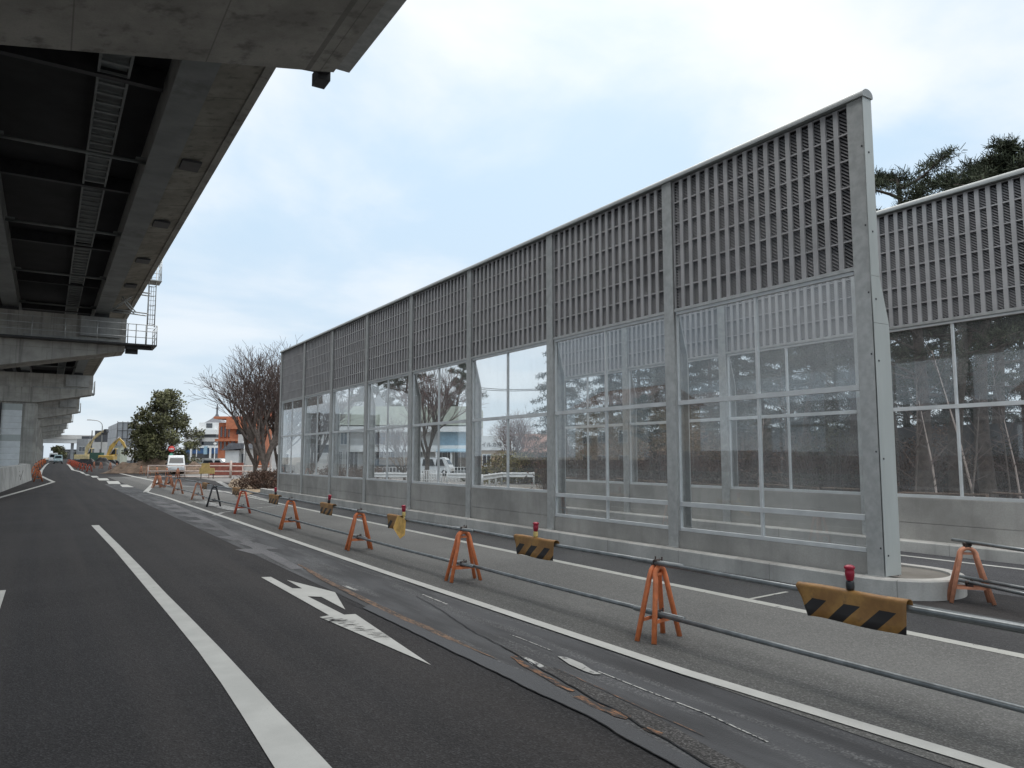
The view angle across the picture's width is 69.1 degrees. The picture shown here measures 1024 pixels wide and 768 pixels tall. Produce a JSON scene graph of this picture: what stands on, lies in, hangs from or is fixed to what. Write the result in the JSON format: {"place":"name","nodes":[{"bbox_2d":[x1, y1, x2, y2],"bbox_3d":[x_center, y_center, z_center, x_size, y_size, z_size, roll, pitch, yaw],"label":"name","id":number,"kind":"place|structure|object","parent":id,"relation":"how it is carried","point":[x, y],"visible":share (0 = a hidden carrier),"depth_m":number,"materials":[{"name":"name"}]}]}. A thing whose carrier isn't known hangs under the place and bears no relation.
{"place":"outdoors","nodes":[
{"label":"outdoors","id":0,"kind":"place"},
{"bbox_2d":[107,421,168,462],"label":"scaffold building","id":1,"kind":"structure","parent":0,"point":[121,430],"depth_m":150.50,"materials":[{"name":"metal"}]},
{"bbox_2d":[183,404,225,464],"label":"pagoda building","id":2,"kind":"structure","parent":0,"point":[210,435],"depth_m":128.64,"materials":[{"name":"white paint"}]},
{"bbox_2d":[222,434,252,470],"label":"house","id":3,"kind":"structure","parent":0,"point":[234,453],"depth_m":84.07,"materials":[{"name":"grey tile"}]},
{"bbox_2d":[228,478,273,495],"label":"verge","id":4,"kind":"structure","parent":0,"point":[257,490],"depth_m":44.57,"materials":[{"name":"brown plant"}]},
{"bbox_2d":[147,461,271,477],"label":"site railing","id":5,"kind":"object","parent":4,"relation":"on","point":[230,471],"visible":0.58,"depth_m":65.83,"materials":[{"name":"metal"}]},
{"bbox_2d":[206,379,288,475],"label":"bare tree","id":6,"kind":"object","parent":4,"relation":"on","point":[254,461],"visible":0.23,"depth_m":55.62,"materials":[{"name":"brown plant"}]},
{"bbox_2d":[184,335,329,483],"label":"bare tree","id":7,"kind":"object","parent":4,"relation":"on","point":[264,456],"visible":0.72,"depth_m":51.91,"materials":[{"name":"brown plant"}]},
{"bbox_2d":[230,468,292,488],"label":"hedge","id":8,"kind":"object","parent":4,"relation":"on","point":[254,481],"visible":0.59,"depth_m":44.41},
{"bbox_2d":[232,365,356,478],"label":"bare tree","id":9,"kind":"object","parent":4,"relation":"on","point":[288,438],"visible":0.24,"depth_m":56.78,"materials":[{"name":"brown plant"}]},
{"bbox_2d":[43,458,577,489],"bbox_3d":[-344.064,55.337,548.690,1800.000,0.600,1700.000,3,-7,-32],"label":"ground","id":10,"kind":"structure","parent":0,"point":[528,486],"depth_m":48.83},
{"bbox_2d":[2,399,80,465],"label":"bridge pier","id":11,"kind":"structure","parent":10,"relation":"on","point":[58,408],"depth_m":109.64,"materials":[{"name":"concrete"}]},
{"bbox_2d":[0,370,95,473],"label":"bridge pier","id":12,"kind":"structure","parent":10,"relation":"on","point":[28,390],"depth_m":76.28,"materials":[{"name":"concrete"}]},
{"bbox_2d":[0,260,162,368],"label":"bridge pier","id":13,"kind":"structure","parent":10,"relation":"on","point":[30,338],"depth_m":44.83,"materials":[{"name":"concrete"}]},
{"bbox_2d":[0,0,405,88],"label":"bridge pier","id":14,"kind":"structure","parent":10,"relation":"on","point":[321,40],"depth_m":10.71,"materials":[{"name":"concrete"}]},
{"bbox_2d":[0,45,275,398],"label":"elevated expressway","id":15,"kind":"structure","parent":14,"relation":"on","point":[109,163],"depth_m":24.96,"materials":[{"name":"concrete"}]},
{"bbox_2d":[214,409,271,464],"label":"orange building","id":16,"kind":"structure","parent":10,"relation":"on","point":[229,431],"depth_m":109.10,"materials":[{"name":"tile"}]},
{"bbox_2d":[287,387,361,473],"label":"bare tree","id":17,"kind":"object","parent":10,"relation":"on","point":[325,422],"visible":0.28,"depth_m":59.14,"materials":[{"name":"brown plant"}]},
{"bbox_2d":[385,366,487,481],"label":"bare tree","id":18,"kind":"object","parent":10,"relation":"on","point":[433,408],"visible":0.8,"depth_m":46.47,"materials":[{"name":"brown plant"}]},
{"bbox_2d":[481,472,534,485],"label":"guard rail","id":19,"kind":"object","parent":10,"relation":"on","point":[495,476],"visible":0.85,"depth_m":45.85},
{"bbox_2d":[500,352,618,481],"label":"cedar tree","id":20,"kind":"object","parent":10,"relation":"on","point":[573,396],"visible":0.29,"depth_m":50.06,"materials":[{"name":"green plant"}]},
{"bbox_2d":[526,370,664,488],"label":"cedar tree","id":21,"kind":"object","parent":10,"relation":"on","point":[612,387],"visible":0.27,"depth_m":44.05,"materials":[{"name":"green plant"}]},
{"bbox_2d":[574,368,664,477],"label":"cedar tree","id":22,"kind":"object","parent":10,"relation":"on","point":[642,393],"visible":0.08,"depth_m":52.17,"materials":[{"name":"green plant"}]},
{"bbox_2d":[691,354,783,432],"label":"cedar tree","id":23,"kind":"object","parent":10,"relation":"on","point":[744,362],"visible":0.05,"depth_m":50.24,"materials":[{"name":"green plant"}]},
{"bbox_2d":[566,506,1023,564],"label":"kerb","id":24,"kind":"structure","parent":10,"relation":"on","point":[986,553],"depth_m":17.11,"materials":[{"name":"concrete"}]},
{"bbox_2d":[559,168,1023,547],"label":"noise barrier","id":25,"kind":"object","parent":24,"relation":"on","point":[951,257],"visible":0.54,"depth_m":16.52,"materials":[{"name":"metal"}]},
{"bbox_2d":[584,422,1023,496],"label":"boundary fence","id":26,"kind":"object","parent":10,"relation":"on","point":[1017,428],"visible":0.08,"depth_m":32.73,"materials":[{"name":"metal"}]},
{"bbox_2d":[178,467,576,484],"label":"car park","id":27,"kind":"structure","parent":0,"point":[450,480],"depth_m":63.45,"materials":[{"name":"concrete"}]},
{"bbox_2d":[269,420,328,473],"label":"white building","id":28,"kind":"structure","parent":27,"relation":"on","point":[296,456],"depth_m":78.03,"materials":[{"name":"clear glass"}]},
{"bbox_2d":[375,416,430,480],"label":"bare tree","id":29,"kind":"object","parent":27,"relation":"on","point":[394,445],"visible":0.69,"depth_m":55.55,"materials":[{"name":"brown plant"}]},
{"bbox_2d":[382,372,435,405],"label":"pine tree","id":30,"kind":"object","parent":27,"relation":"on","point":[396,381],"visible":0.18,"depth_m":103.25,"materials":[{"name":"green plant"}]},
{"bbox_2d":[421,457,453,475],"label":"van","id":31,"kind":"object","parent":27,"relation":"on","point":[445,462],"visible":0.38,"depth_m":75.25,"materials":[{"name":"white paint"}]},
{"bbox_2d":[432,363,488,405],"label":"pine tree","id":32,"kind":"object","parent":27,"relation":"on","point":[463,367],"visible":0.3,"depth_m":98.93,"materials":[{"name":"green plant"}]},
{"bbox_2d":[481,436,521,471],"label":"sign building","id":33,"kind":"structure","parent":27,"relation":"on","point":[490,446],"depth_m":71.87,"materials":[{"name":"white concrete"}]},
{"bbox_2d":[481,450,545,483],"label":"hedge","id":34,"kind":"object","parent":27,"relation":"on","point":[504,463],"visible":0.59,"depth_m":53.62,"materials":[{"name":"brown plant"}]},
{"bbox_2d":[489,407,544,477],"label":"bare tree","id":35,"kind":"object","parent":27,"relation":"on","point":[516,442],"visible":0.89,"depth_m":62.00,"materials":[{"name":"brown plant"}]},
{"bbox_2d":[339,406,482,472],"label":"shop building","id":36,"kind":"structure","parent":0,"point":[453,443],"depth_m":83.34,"materials":[{"name":"white glass"}]},
{"bbox_2d":[0,460,1023,767],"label":"road","id":37,"kind":"structure","parent":0,"point":[102,662],"depth_m":6.80,"materials":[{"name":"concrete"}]},
{"bbox_2d":[0,402,22,466],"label":"panel fence","id":38,"kind":"object","parent":37,"relation":"on","point":[10,415],"visible":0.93,"depth_m":62.13,"materials":[{"name":"silver metal"}]},
{"bbox_2d":[0,463,31,491],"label":"concrete wall","id":39,"kind":"structure","parent":37,"relation":"on","point":[10,476],"depth_m":48.17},
{"bbox_2d":[104,458,171,472],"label":"soil mound","id":40,"kind":"object","parent":37,"relation":"on","point":[123,467],"visible":0.72,"depth_m":79.54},
{"bbox_2d":[128,388,205,464],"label":"evergreen tree","id":41,"kind":"object","parent":40,"relation":"on","point":[157,430],"visible":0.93,"depth_m":83.18,"materials":[{"name":"green plant"}]},
{"bbox_2d":[91,525,331,767],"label":"lane line","id":42,"kind":"object","parent":37,"relation":"on","point":[282,741],"visible":1,"depth_m":6.02,"materials":[{"name":"paint"}]},
{"bbox_2d":[150,501,301,568],"bbox_3d":[-9.560,4.156,22.687,0.830,0.002,22.965,3,-6,-31],"label":"asphalt patch","id":43,"kind":"object","parent":37,"relation":"on","point":[258,548],"visible":1,"depth_m":17.43,"materials":[{"name":"asphalt"}]},
{"bbox_2d":[262,577,430,664],"bbox_3d":[-2.260,2.870,9.528,0.645,0.001,6.049,3,-6,-30],"label":"road arrow","id":44,"kind":"object","parent":37,"relation":"on","point":[303,592],"visible":1,"depth_m":9.08,"materials":[{"name":"paint"}]},
{"bbox_2d":[105,484,952,767],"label":"road shoulder","id":45,"kind":"object","parent":37,"relation":"on","point":[794,740],"visible":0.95,"depth_m":6.57,"materials":[{"name":"asphalt"}]},
{"bbox_2d":[298,564,495,658],"bbox_3d":[-2.058,2.937,10.239,0.153,0.001,7.365,3,-6,-30],"label":"rust stain","id":46,"kind":"object","parent":45,"relation":"on","point":[419,624],"visible":1,"depth_m":9.25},
{"bbox_2d":[510,656,702,734],"bbox_3d":[0.588,2.537,6.154,0.340,0.001,2.459,3,-6,-29],"label":"rust stain","id":47,"kind":"object","parent":45,"relation":"on","point":[594,704],"visible":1,"depth_m":5.93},
{"bbox_2d":[507,648,746,767],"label":"gritty strip","id":48,"kind":"object","parent":45,"relation":"on","point":[705,753],"visible":1,"depth_m":5.38,"materials":[{"name":"asphalt"}]},
{"bbox_2d":[347,596,714,767],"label":"road crack","id":49,"kind":"object","parent":37,"relation":"on","point":[576,688],"visible":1,"depth_m":5.85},
{"bbox_2d":[363,602,709,767],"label":"sealed strip","id":50,"kind":"object","parent":37,"relation":"on","point":[545,688],"visible":1,"depth_m":6.14,"materials":[{"name":"asphalt"}]},
{"bbox_2d":[109,476,1023,767],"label":"road shoulder","id":51,"kind":"object","parent":37,"relation":"on","point":[965,724],"visible":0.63,"depth_m":7.80},
{"bbox_2d":[345,508,372,550],"bbox_3d":[-3.200,3.036,15.580,0.554,0.862,0.265,3,-6,-26],"label":"sawhorse","id":52,"kind":"object","parent":51,"relation":"on","point":[350,538],"visible":0.91,"depth_m":15.54,"materials":[{"name":"orange paint"}]},
{"bbox_2d":[351,509,473,532],"bbox_3d":[-2.006,2.482,13.659,0.048,0.060,5.300,3,-7,-32],"label":"scaffold pipe","id":53,"kind":"object","parent":52,"relation":"on","point":[427,523],"visible":0.85,"depth_m":12.79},
{"bbox_2d":[387,514,405,538],"bbox_3d":[-2.143,2.620,13.755,0.222,0.392,0.970,3,-7,-32],"label":"warning board","id":54,"kind":"object","parent":53,"relation":"hanging from","point":[396,523],"visible":0.99,"depth_m":13.56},
{"bbox_2d":[353,535,473,567],"bbox_3d":[-2.006,3.013,13.607,0.048,0.060,5.300,3,-7,-32],"label":"scaffold pipe","id":55,"kind":"object","parent":52,"relation":"on","point":[417,552],"visible":0.79,"depth_m":13.18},
{"bbox_2d":[444,525,481,582],"bbox_3d":[-0.765,2.656,11.696,0.554,0.862,0.266,3,-6,-28],"label":"sawhorse","id":56,"kind":"object","parent":51,"relation":"on","point":[455,551],"visible":0.89,"depth_m":11.66,"materials":[{"name":"orange paint"}]},
{"bbox_2d":[147,492,1012,767],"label":"edge line","id":57,"kind":"object","parent":51,"relation":"on","point":[954,753],"visible":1,"depth_m":6.42,"materials":[{"name":"paint"}]},
{"bbox_2d":[635,556,681,644],"bbox_3d":[1.565,2.292,7.981,0.266,0.862,0.554,-5,-8,43],"label":"sawhorse","id":58,"kind":"object","parent":51,"relation":"on","point":[656,572],"visible":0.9,"depth_m":7.93,"materials":[{"name":"orange paint"}]},
{"bbox_2d":[454,526,683,564],"bbox_3d":[0.424,2.113,9.889,0.048,0.060,5.100,3,-7,-32],"label":"scaffold pipe","id":59,"kind":"object","parent":58,"relation":"on","point":[615,555],"visible":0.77,"depth_m":9.16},
{"bbox_2d":[513,534,559,560],"bbox_3d":[0.308,2.197,10.044,0.128,0.268,0.980,3,-7,-32],"label":"warning board","id":60,"kind":"object","parent":59,"relation":"hanging from","point":[536,547],"visible":1,"depth_m":9.96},
{"bbox_2d":[457,560,684,618],"bbox_3d":[0.424,2.644,9.837,0.048,0.060,5.100,3,-7,-32],"label":"scaffold pipe","id":61,"kind":"object","parent":58,"relation":"attached to","point":[611,601],"visible":0.75,"depth_m":9.40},
{"bbox_2d":[632,557,1023,631],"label":"scaffold pipe","id":62,"kind":"object","parent":58,"relation":"on","point":[972,619],"visible":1,"depth_m":6.46,"materials":[{"name":"metal"}]},
{"bbox_2d":[796,581,912,634],"bbox_3d":[2.748,1.806,6.046,0.128,0.268,0.980,3,-7,-32],"label":"warning board","id":63,"kind":"object","parent":62,"relation":"attached to","point":[872,611],"visible":1,"depth_m":5.96,"materials":[{"name":"plastic"}]},
{"bbox_2d":[633,606,1023,713],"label":"scaffold pipe","id":64,"kind":"object","parent":58,"relation":"on","point":[950,690],"visible":1,"depth_m":5.96,"materials":[{"name":"metal"}]},
{"bbox_2d":[173,482,1023,653],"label":"asphalt strip","id":65,"kind":"object","parent":37,"relation":"on","point":[979,635],"visible":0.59,"depth_m":11.39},
{"bbox_2d":[220,490,1023,657],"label":"line","id":66,"kind":"object","parent":65,"relation":"on","point":[986,648],"visible":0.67,"depth_m":10.37,"materials":[{"name":"paint"}]},
{"bbox_2d":[260,488,967,600],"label":"concrete curb","id":67,"kind":"structure","parent":37,"relation":"on","point":[913,582],"depth_m":12.59,"materials":[{"name":"concrete"}]},
{"bbox_2d":[277,89,901,577],"bbox_3d":[-3.211,0.509,24.407,0.420,7.140,32.340,3,-7,-32],"label":"noise barrier","id":68,"kind":"object","parent":67,"relation":"on","point":[787,207],"visible":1,"depth_m":14.67,"materials":[{"name":"metal"}]},
{"bbox_2d":[947,542,996,604],"bbox_3d":[6.111,2.511,9.957,0.554,0.819,0.265,-2,-6,17],"label":"sawhorse","id":69,"kind":"object","parent":37,"relation":"on","point":[953,586],"visible":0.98,"depth_m":9.92,"materials":[{"name":"orange paint"}]},
{"bbox_2d":[0,0,1023,457],"label":"sky","id":70,"kind":"structure","parent":0,"point":[467,132],"materials":[{"name":"white"}]},
{"bbox_2d":[224,482,1023,597],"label":"side road","id":71,"kind":"structure","parent":0,"point":[1007,575],"depth_m":13.06,"materials":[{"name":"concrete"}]},
{"label":"forest floor","id":72,"kind":"structure","parent":0,"visible":0},
{"bbox_2d":[521,432,583,489],"bbox_3d":[1.870,3.714,32.804,2.551,3.236,2.914,-3,-6,30],"label":"bush","id":73,"kind":"object","parent":72,"relation":"on","point":[543,475],"visible":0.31,"depth_m":32.72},
{"bbox_2d":[567,437,639,480],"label":"bush","id":74,"kind":"object","parent":72,"relation":"on","point":[602,449],"visible":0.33,"depth_m":28.86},
{"bbox_2d":[583,445,659,481],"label":"bush","id":75,"kind":"object","parent":72,"relation":"on","point":[603,469],"visible":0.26,"depth_m":27.07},
{"bbox_2d":[619,434,666,482],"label":"bush","id":76,"kind":"object","parent":72,"relation":"on","point":[647,442],"visible":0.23,"depth_m":30.73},
{"bbox_2d":[637,438,701,484],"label":"bush","id":77,"kind":"object","parent":72,"relation":"on","point":[662,474],"visible":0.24,"depth_m":27.63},
{"bbox_2d":[611,366,738,479],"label":"cedar tree","id":78,"kind":"object","parent":72,"relation":"on","point":[657,376],"visible":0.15,"depth_m":40.40,"materials":[{"name":"green plant"}]},
{"bbox_2d":[645,426,718,484],"bbox_3d":[6.894,3.237,28.664,3.074,3.353,2.830,3,-6,-28],"label":"bush","id":79,"kind":"object","parent":72,"relation":"on","point":[706,443],"visible":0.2,"depth_m":28.62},
{"bbox_2d":[639,356,786,486],"bbox_3d":[9.448,1.129,34.419,7.020,8.864,8.921,-4,-7,34],"label":"cedar tree","id":80,"kind":"object","parent":72,"relation":"on","point":[708,391],"visible":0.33,"depth_m":34.03,"materials":[{"name":"green plant"}]},
{"bbox_2d":[690,443,771,486],"bbox_3d":[7.605,3.428,27.047,3.037,2.659,3.293,5,-7,-40],"label":"bush","id":81,"kind":"object","parent":72,"relation":"on","point":[719,476],"visible":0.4,"depth_m":26.78,"materials":[{"name":"plant"}]},
{"bbox_2d":[712,425,783,486],"bbox_3d":[9.962,3.498,31.455,2.929,3.547,2.943,4,-7,-37],"label":"bush","id":82,"kind":"object","parent":72,"relation":"on","point":[742,439],"visible":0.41,"depth_m":31.42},
{"bbox_2d":[716,350,842,490],"bbox_3d":[11.823,0.794,36.322,6.921,9.547,6.937,0,-6,4],"label":"cedar tree","id":83,"kind":"object","parent":72,"relation":"on","point":[769,389],"visible":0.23,"depth_m":35.95,"materials":[{"name":"green plant"}]},
{"bbox_2d":[736,347,848,431],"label":"cedar tree","id":84,"kind":"object","parent":72,"relation":"on","point":[801,372],"visible":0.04,"depth_m":47.03,"materials":[{"name":"green plant"}]},
{"bbox_2d":[566,477,1023,496],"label":"grass verge","id":85,"kind":"structure","parent":72,"relation":"on","point":[934,493],"depth_m":18.35,"materials":[{"name":"green plant"}]},
{"bbox_2d":[764,428,848,490],"bbox_3d":[10.659,3.143,26.830,3.251,3.090,2.880,0,-6,0],"label":"bush","id":86,"kind":"object","parent":72,"relation":"on","point":[786,478],"visible":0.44,"depth_m":26.96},
{"bbox_2d":[739,334,895,483],"bbox_3d":[12.800,-0.073,29.863,6.903,9.685,5.612,-1,-6,6],"label":"pine tree","id":87,"kind":"object","parent":72,"relation":"on","point":[810,384],"visible":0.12,"depth_m":30.57,"materials":[{"name":"green plant"}]},
{"bbox_2d":[740,347,898,478],"bbox_3d":[15.965,0.784,37.857,8.163,10.307,10.374,3,-6,-26],"label":"cedar tree","id":88,"kind":"object","parent":72,"relation":"on","point":[833,417],"visible":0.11,"depth_m":37.95,"materials":[{"name":"green plant"}]},
{"bbox_2d":[785,417,859,490],"bbox_3d":[10.649,2.725,25.107,2.803,3.300,3.562,-4,-7,33],"label":"bush","id":89,"kind":"object","parent":72,"relation":"on","point":[813,478],"visible":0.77,"depth_m":25.06,"materials":[{"name":"plant"}]},
{"bbox_2d":[762,339,941,491],"bbox_3d":[12.226,-0.519,28.099,5.504,10.208,7.194,0,-6,2],"label":"pine tree","id":90,"kind":"object","parent":72,"relation":"on","point":[849,354],"visible":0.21,"depth_m":26.82,"materials":[{"name":"green plant"}]},
{"bbox_2d":[816,456,898,491],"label":"bush","id":91,"kind":"object","parent":72,"relation":"on","point":[857,480],"visible":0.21,"depth_m":25.88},
{"bbox_2d":[838,206,932,485],"bbox_3d":[14.817,-1.464,30.901,5.502,12.656,8.786,-1,-6,14],"label":"pine tree","id":92,"kind":"object","parent":72,"relation":"on","point":[897,350],"visible":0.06,"depth_m":30.03,"materials":[{"name":"green plant"}]},
{"bbox_2d":[836,332,970,427],"bbox_3d":[21.336,0.736,39.861,8.571,10.822,10.892,3,-6,-28],"label":"cedar tree","id":93,"kind":"object","parent":72,"relation":"on","point":[907,423],"visible":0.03,"depth_m":39.80,"materials":[{"name":"green plant"}]},
{"bbox_2d":[891,363,945,491],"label":"sapling","id":94,"kind":"object","parent":72,"relation":"on","point":[917,445],"visible":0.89,"depth_m":19.85,"materials":[{"name":"brown plant"}]},
{"bbox_2d":[896,437,969,493],"bbox_3d":[14.507,3.283,26.419,2.788,2.801,3.233,5,-8,-42],"label":"bush","id":95,"kind":"object","parent":72,"relation":"on","point":[906,471],"visible":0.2,"depth_m":26.34,"materials":[{"name":"plant"}]},
{"bbox_2d":[843,142,1023,491],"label":"pine tree","id":96,"kind":"object","parent":72,"relation":"on","point":[925,482],"visible":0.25,"depth_m":21.89,"materials":[{"name":"green plant"}]},
{"bbox_2d":[898,422,976,495],"bbox_3d":[16.430,3.149,28.657,3.015,3.326,2.878,1,-6,-11],"label":"bush","id":97,"kind":"object","parent":72,"relation":"on","point":[940,433],"visible":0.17,"depth_m":28.57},
{"bbox_2d":[892,327,991,426],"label":"cedar tree","id":98,"kind":"object","parent":72,"relation":"on","point":[943,412],"visible":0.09,"depth_m":37.15,"materials":[{"name":"green plant"}]},
{"bbox_2d":[919,335,984,496],"bbox_3d":[12.097,1.227,20.577,1.687,5.456,1.143,1,-6,-11],"label":"sapling","id":99,"kind":"object","parent":72,"relation":"on","point":[965,464],"visible":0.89,"depth_m":20.39,"materials":[{"name":"plant"}]},
{"bbox_2d":[890,153,1022,495],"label":"pine tree","id":100,"kind":"object","parent":72,"relation":"on","point":[953,474],"visible":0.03,"depth_m":25.26,"materials":[{"name":"green plant"}]},
{"bbox_2d":[891,131,1023,497],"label":"pine tree","id":101,"kind":"object","parent":72,"relation":"on","point":[987,484],"visible":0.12,"depth_m":21.81,"materials":[{"name":"green plant"}]},
{"bbox_2d":[892,191,1023,423],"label":"pine tree","id":102,"kind":"object","parent":72,"relation":"on","point":[999,355],"visible":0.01,"depth_m":32.99,"materials":[{"name":"green plant"}]},
{"bbox_2d":[942,388,1006,496],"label":"sapling","id":103,"kind":"object","parent":72,"relation":"on","point":[975,468],"visible":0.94,"depth_m":20.31,"materials":[{"name":"brown plant"}]},
{"bbox_2d":[930,321,1020,424],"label":"cedar tree","id":104,"kind":"object","parent":72,"relation":"on","point":[991,400],"visible":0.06,"depth_m":37.72,"materials":[{"name":"green plant"}]},
{"bbox_2d":[941,139,1023,335],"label":"pine tree","id":105,"kind":"object","parent":72,"relation":"on","point":[996,164],"visible":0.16,"depth_m":21.57,"materials":[{"name":"green plant"}]},
{"bbox_2d":[943,449,1023,497],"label":"bush","id":106,"kind":"object","parent":72,"relation":"on","point":[1005,490],"visible":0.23,"depth_m":25.00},
{"bbox_2d":[948,315,1023,397],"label":"pine tree","id":107,"kind":"object","parent":72,"relation":"on","point":[1010,381],"visible":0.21,"depth_m":27.19,"materials":[{"name":"green plant"}]},
{"bbox_2d":[963,317,1023,423],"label":"cedar tree","id":108,"kind":"object","parent":72,"relation":"on","point":[1014,392],"visible":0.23,"depth_m":35.33,"materials":[{"name":"green plant"}]},
{"bbox_2d":[967,436,1023,498],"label":"bush","id":109,"kind":"object","parent":72,"relation":"on","point":[1010,466],"visible":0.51,"depth_m":24.59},
{"bbox_2d":[973,348,1022,497],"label":"sapling","id":110,"kind":"object","parent":72,"relation":"on","point":[1006,462],"visible":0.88,"depth_m":21.27,"materials":[{"name":"brown plant"}]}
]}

